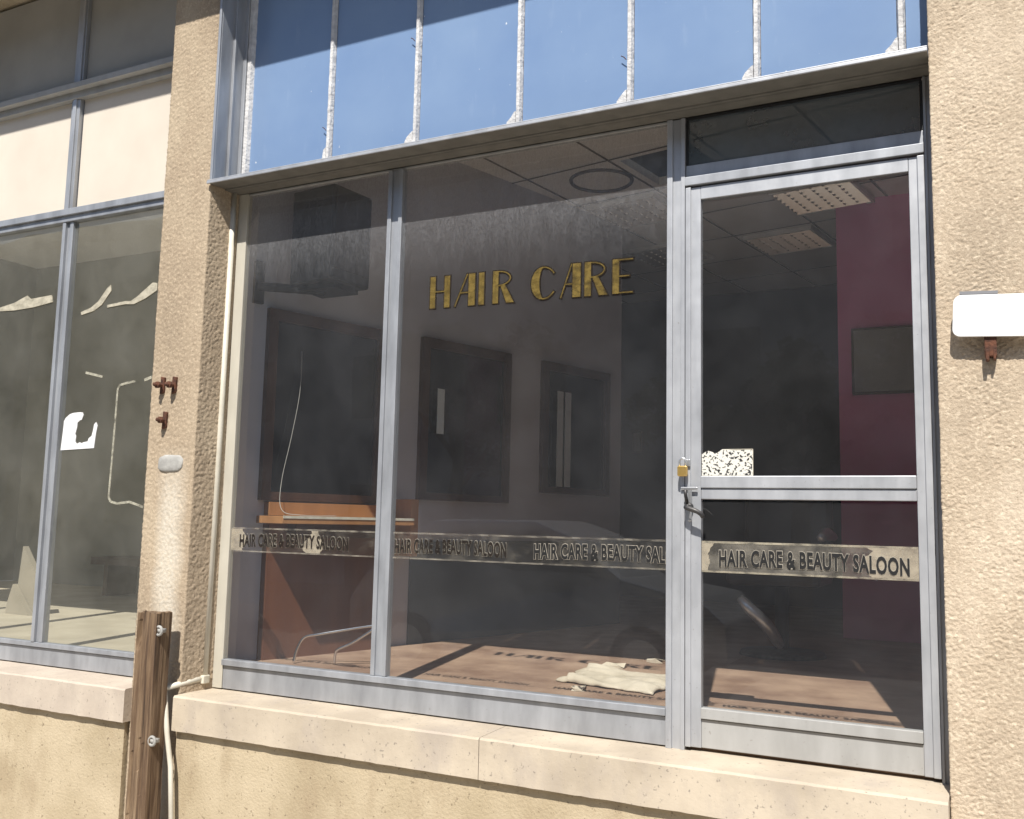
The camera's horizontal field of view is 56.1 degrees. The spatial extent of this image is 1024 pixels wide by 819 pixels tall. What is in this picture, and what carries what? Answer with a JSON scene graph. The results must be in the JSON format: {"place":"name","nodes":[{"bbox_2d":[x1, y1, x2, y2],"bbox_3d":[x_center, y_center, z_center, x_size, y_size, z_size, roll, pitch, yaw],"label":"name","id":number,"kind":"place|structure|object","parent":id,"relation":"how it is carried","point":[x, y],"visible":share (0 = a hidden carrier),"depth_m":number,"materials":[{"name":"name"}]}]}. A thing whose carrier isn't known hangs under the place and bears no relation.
{"place":"outdoors","nodes":[
{"label":"outdoors","id":0,"kind":"place"},
{"bbox_2d":[0,259,37,580],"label":"neighbour left wall","id":1,"kind":"structure","parent":0,"point":[18,281],"depth_m":9.29,"materials":[{"name":"grey paint"}]},
{"bbox_2d":[0,580,137,651],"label":"neighbour floor","id":2,"kind":"structure","parent":0,"point":[87,616],"depth_m":6.05,"materials":[{"name":"beige tile"}]},
{"bbox_2d":[5,546,35,614],"bbox_3d":[-3.179,1.117,6.286,0.255,0.436,0.080,-2,-7,27],"label":"leaning board","id":3,"kind":"object","parent":2,"relation":"on","point":[20,600],"visible":0.81,"depth_m":6.27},
{"bbox_2d":[13,251,160,588],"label":"neighbour back wall","id":4,"kind":"structure","parent":2,"relation":"on","point":[101,502],"depth_m":8.96,"materials":[{"name":"grey paint"}]},
{"bbox_2d":[0,214,162,268],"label":"neighbour ceiling","id":5,"kind":"structure","parent":0,"point":[120,236],"depth_m":8.61,"materials":[{"name":"paint"}]},
{"bbox_2d":[91,555,140,595],"bbox_3d":[-2.440,1.338,7.508,2.000,0.310,0.400,-2,-7,27],"label":"counter","id":6,"kind":"object","parent":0,"point":[120,576],"visible":0.45,"depth_m":7.81,"materials":[{"name":"grey wood"}]},
{"bbox_2d":[337,6,666,176],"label":"roof slab","id":7,"kind":"structure","parent":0,"point":[655,163],"depth_m":7.43,"materials":[{"name":"grey paint"}]},
{"bbox_2d":[0,0,36,12],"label":"canopy","id":8,"kind":"object","parent":7,"relation":"on","point":[6,5],"depth_m":5.32,"materials":[{"name":"paint"}]},
{"bbox_2d":[133,0,921,302],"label":"ceiling","id":9,"kind":"structure","parent":0,"point":[756,218],"depth_m":6.41,"materials":[{"name":"tile"}]},
{"bbox_2d":[569,168,633,192],"bbox_3d":[0.543,-1.391,5.835,0.394,0.021,0.394,-2,-7,27],"label":"ceiling ring","id":10,"kind":"object","parent":9,"relation":"attached to","point":[573,176],"visible":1,"depth_m":5.80,"materials":[{"name":"grey metal"}]},
{"bbox_2d":[585,192,666,229],"bbox_3d":[0.832,-1.306,6.349,0.500,0.034,0.500,-4,-8,37],"label":"ceiling light","id":11,"kind":"object","parent":9,"relation":"attached to","point":[644,209],"visible":0.81,"depth_m":6.30,"materials":[{"name":"white plastic"}]},
{"bbox_2d":[625,243,713,267],"bbox_3d":[1.209,-1.182,7.346,0.500,0.034,0.500,-4,-8,37],"label":"ceiling light","id":12,"kind":"object","parent":9,"relation":"attached to","point":[654,256],"visible":0.61,"depth_m":7.32,"materials":[{"name":"white"}]},
{"bbox_2d":[483,27,908,302],"bbox_3d":[1.805,-1.222,7.060,4.900,0.004,5.187,-4,-8,37],"label":"ceiling grid","id":13,"kind":"object","parent":9,"relation":"attached to","point":[809,220],"visible":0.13,"depth_m":6.27,"materials":[{"name":"grey metal"}]},
{"bbox_2d":[742,225,834,256],"bbox_3d":[2.003,-1.212,6.939,0.500,0.034,0.500,-4,-8,37],"label":"ceiling light","id":14,"kind":"object","parent":9,"relation":"attached to","point":[792,240],"visible":1,"depth_m":6.89,"materials":[{"name":"white plastic"}]},
{"bbox_2d":[768,181,874,216],"bbox_3d":[1.934,-1.324,5.986,0.500,0.034,0.500,-4,-8,37],"label":"ceiling light","id":15,"kind":"object","parent":9,"relation":"attached to","point":[810,200],"visible":0.77,"depth_m":5.97,"materials":[{"name":"white plastic"}]},
{"bbox_2d":[250,596,941,780],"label":"salon floor","id":16,"kind":"structure","parent":0,"point":[872,682],"depth_m":4.53,"materials":[{"name":"brown wood"}]},
{"bbox_2d":[292,625,371,663],"bbox_3d":[-0.794,1.056,4.332,0.389,0.181,0.031,1,-7,6],"label":"chair frame","id":17,"kind":"object","parent":16,"relation":"on","point":[335,631],"visible":0.84,"depth_m":4.33,"materials":[{"name":"silver metal"}]},
{"bbox_2d":[256,499,418,659],"bbox_3d":[-0.829,0.803,4.644,0.272,0.760,0.855,-5,-9,44],"label":"wall counter","id":18,"kind":"object","parent":16,"relation":"on","point":[304,590],"depth_m":4.63,"materials":[{"name":"brown wood"}]},
{"bbox_2d":[228,119,621,659],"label":"mirror wall","id":19,"kind":"structure","parent":16,"relation":"on","point":[462,220],"depth_m":5.58,"materials":[{"name":"grey paint"}]},
{"bbox_2d":[252,184,371,303],"bbox_3d":[-0.942,-0.758,4.590,0.489,0.525,0.298,-2,-7,27],"label":"television","id":20,"kind":"object","parent":19,"relation":"attached to","point":[330,250],"visible":0.98,"depth_m":4.47,"materials":[{"name":"black plastic"}]},
{"bbox_2d":[257,307,382,503],"bbox_3d":[-0.927,0.002,4.790,0.031,0.915,0.707,-5,-9,44],"label":"wall mirror","id":21,"kind":"object","parent":19,"relation":"attached to","point":[332,455],"depth_m":4.76,"materials":[{"name":"grey mirror"}]},
{"bbox_2d":[279,362,312,515],"bbox_3d":[-0.965,0.102,4.537,0.233,0.797,0.186,-2,-7,27],"label":"power cord","id":22,"kind":"object","parent":21,"relation":"hanging from","point":[288,450],"visible":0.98,"depth_m":4.57,"materials":[{"name":"grey plastic"}]},
{"bbox_2d":[415,336,511,502],"bbox_3d":[-0.261,0.076,5.481,0.031,0.894,0.697,-5,-9,44],"label":"wall mirror","id":23,"kind":"object","parent":19,"relation":"attached to","point":[465,457],"depth_m":5.47,"materials":[{"name":"grey mirror"}]},
{"bbox_2d":[436,388,444,433],"bbox_3d":[-0.395,0.010,5.315,0.004,0.250,0.050,-5,-9,44],"label":"paper strip","id":24,"kind":"object","parent":23,"relation":"attached to","point":[440,410],"visible":1,"depth_m":5.31,"materials":[{"name":"grey paper"}]},
{"bbox_2d":[406,541,619,644],"bbox_3d":[0.083,1.064,5.763,0.011,0.540,1.830,-5,-9,44],"label":"dado panel","id":25,"kind":"object","parent":19,"relation":"attached to","point":[516,590],"visible":0.86,"depth_m":5.64,"materials":[{"name":"grey paint"}]},
{"bbox_2d":[538,360,610,495],"bbox_3d":[0.413,0.136,6.181,0.031,0.822,0.666,-5,-9,44],"label":"framed mirror","id":26,"kind":"object","parent":19,"relation":"attached to","point":[588,390],"depth_m":6.20,"materials":[{"name":"grey mirror"}]},
{"bbox_2d":[556,391,563,486],"bbox_3d":[0.300,0.183,6.027,0.004,0.600,0.055,-5,-9,44],"label":"paper strip","id":27,"kind":"object","parent":26,"relation":"attached to","point":[559,453],"visible":1,"depth_m":6.03,"materials":[{"name":"grey paper"}]},
{"bbox_2d":[564,392,570,486],"bbox_3d":[0.352,0.191,6.081,0.004,0.600,0.055,-5,-9,44],"label":"paper strip","id":28,"kind":"object","parent":26,"relation":"attached to","point":[567,447],"visible":1,"depth_m":6.08,"materials":[{"name":"grey paper"}]},
{"bbox_2d":[571,685,586,691],"bbox_3d":[0.264,1.099,3.790,0.061,0.022,0.032,1,-7,2],"label":"paper scrap","id":29,"kind":"object","parent":16,"relation":"on","point":[577,688],"visible":1,"depth_m":3.78,"materials":[{"name":"white paper"}]},
{"bbox_2d":[556,663,665,694],"bbox_3d":[0.428,1.115,4.003,0.490,0.049,0.411,-2,-7,27],"label":"crumpled cloth","id":30,"kind":"object","parent":16,"relation":"on","point":[595,674],"visible":0.94,"depth_m":3.94,"materials":[{"name":"beige fabric"}]},
{"bbox_2d":[602,662,626,668],"bbox_3d":[0.471,1.176,4.422,0.107,0.024,0.060,-2,-7,27],"label":"paper scrap","id":31,"kind":"object","parent":16,"relation":"on","point":[619,665],"visible":0.74,"depth_m":4.41,"materials":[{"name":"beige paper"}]},
{"bbox_2d":[646,658,665,662],"bbox_3d":[0.690,1.203,4.610,0.057,0.023,0.086,6,-8,-36],"label":"paper scrap","id":32,"kind":"object","parent":16,"relation":"on","point":[653,660],"visible":0.94,"depth_m":4.60,"materials":[{"name":"beige paper"}]},
{"bbox_2d":[726,500,837,660],"bbox_3d":[1.391,0.827,4.953,0.512,0.879,0.667,-2,-7,27],"label":"salon chair","id":33,"kind":"object","parent":16,"relation":"on","point":[795,527],"visible":0.94,"depth_m":5.11,"materials":[{"name":"black plastic"}]},
{"bbox_2d":[836,193,920,642],"bbox_3d":[2.585,0.016,5.763,1.171,2.730,0.100,-2,-7,27],"label":"plum partition","id":34,"kind":"object","parent":16,"relation":"on","point":[877,431],"visible":0.33,"depth_m":5.88,"materials":[{"name":"paint"}]},
{"bbox_2d":[851,325,913,394],"bbox_3d":[2.284,-0.302,5.875,0.390,0.415,0.040,-2,-7,27],"label":"framed mirror","id":35,"kind":"object","parent":34,"relation":"attached to","point":[882,360],"depth_m":5.86,"materials":[{"name":"grey wood"}]},
{"bbox_2d":[620,284,842,608],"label":"back wall","id":36,"kind":"structure","parent":0,"point":[770,379],"depth_m":8.45,"materials":[{"name":"grey paint"}]},
{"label":"pavement","id":37,"kind":"structure","parent":0,"visible":0},
{"bbox_2d":[0,703,129,818],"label":"plinth wall","id":38,"kind":"structure","parent":37,"relation":"on","point":[54,765],"depth_m":4.24,"materials":[{"name":"paint"}]},
{"bbox_2d":[0,659,132,722],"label":"stone sill","id":39,"kind":"structure","parent":38,"relation":"on","point":[98,695],"depth_m":4.28,"materials":[{"name":"beige stone"}]},
{"bbox_2d":[0,0,176,676],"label":"shop window","id":40,"kind":"structure","parent":39,"relation":"on","point":[85,91],"depth_m":4.86,"materials":[{"name":"metal"}]},
{"bbox_2d":[125,610,172,818],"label":"timber post","id":41,"kind":"object","parent":37,"relation":"on","point":[149,704],"visible":1,"depth_m":3.89,"materials":[{"name":"brown wood"}]},
{"bbox_2d":[123,0,239,818],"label":"pillar","id":42,"kind":"structure","parent":37,"relation":"on","point":[179,492],"depth_m":4.21,"materials":[{"name":"beige concrete"}]},
{"bbox_2d":[153,377,165,393],"bbox_3d":[-1.547,-0.108,4.225,0.031,0.077,0.075,-2,-7,27],"label":"bolt","id":43,"kind":"object","parent":42,"relation":"attached to","point":[161,385],"visible":0.95,"depth_m":4.22,"materials":[{"name":"metal"}]},
{"bbox_2d":[155,412,168,428],"bbox_3d":[-1.526,0.046,4.198,0.031,0.077,0.070,-2,-7,27],"label":"bolt","id":44,"kind":"object","parent":42,"relation":"attached to","point":[163,420],"visible":1,"depth_m":4.20,"materials":[{"name":"metal"}]},
{"bbox_2d":[164,376,177,393],"bbox_3d":[-1.484,-0.108,4.194,0.031,0.077,0.075,-2,-7,27],"label":"bolt","id":45,"kind":"object","parent":42,"relation":"attached to","point":[173,384],"visible":1,"depth_m":4.19,"materials":[{"name":"metal"}]},
{"bbox_2d":[164,193,236,818],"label":"conduit pipe","id":46,"kind":"object","parent":42,"relation":"attached to","point":[204,678],"visible":0.98,"depth_m":4.17,"materials":[{"name":"white plastic"}]},
{"bbox_2d":[173,732,719,818],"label":"plinth wall","id":47,"kind":"structure","parent":37,"relation":"on","point":[216,778],"depth_m":3.58,"materials":[{"name":"paint"}]},
{"bbox_2d":[171,688,950,818],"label":"stone sill","id":48,"kind":"structure","parent":47,"relation":"on","point":[714,784],"depth_m":3.19,"materials":[{"name":"beige stone"}]},
{"bbox_2d":[212,118,686,749],"bbox_3d":[-0.339,0.079,3.788,2.105,2.188,0.040,-2,-7,27],"label":"shop window","id":49,"kind":"structure","parent":48,"relation":"on","point":[378,686],"depth_m":3.70,"materials":[{"name":"grey metal"}]},
{"bbox_2d":[207,45,928,194],"bbox_3d":[0.002,-1.040,3.666,2.925,0.022,0.200,-2,-7,27],"label":"metal ledge","id":50,"kind":"object","parent":49,"relation":"on","point":[882,68],"visible":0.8,"depth_m":3.47,"materials":[{"name":"metal"}]},
{"bbox_2d":[210,0,928,178],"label":"clerestory window","id":51,"kind":"structure","parent":50,"relation":"on","point":[278,85],"depth_m":3.88,"materials":[{"name":"glass"}]},
{"bbox_2d":[927,0,1023,818],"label":"roughcast wall","id":52,"kind":"structure","parent":37,"relation":"on","point":[976,67],"depth_m":2.79,"materials":[{"name":"paint"}]},
{"bbox_2d":[922,76,949,783],"bbox_3d":[0.975,0.037,3.167,0.802,2.190,0.104,-2,-7,27],"label":"door frame","id":53,"kind":"object","parent":52,"relation":"attached to","point":[936,457],"visible":0.71,"depth_m":2.94,"materials":[{"name":"metal"}]},
{"bbox_2d":[685,78,923,187],"bbox_3d":[0.969,-0.927,3.250,0.779,0.255,0.040,-2,-7,27],"label":"transom window","id":54,"kind":"structure","parent":53,"relation":"attached to","point":[876,123],"depth_m":3.23,"materials":[{"name":"glass"}]},
{"bbox_2d":[681,155,941,778],"bbox_3d":[0.929,0.152,3.105,0.790,1.912,0.088,-2,-7,27],"label":"glazed door","id":55,"kind":"structure","parent":53,"relation":"attached to","point":[724,474],"depth_m":3.07,"materials":[{"name":"metal"}]},
{"bbox_2d":[677,457,687,476],"bbox_3d":[0.580,0.195,3.262,0.034,0.065,0.016,-2,-7,27],"label":"padlock","id":56,"kind":"object","parent":55,"relation":"hanging from","point":[682,471],"visible":1,"depth_m":3.25,"materials":[{"name":"gold metal"}]},
{"bbox_2d":[952,290,1023,361],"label":"sign","id":57,"kind":"object","parent":52,"relation":"attached to","point":[990,317],"depth_m":2.76,"materials":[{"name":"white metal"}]}
]}

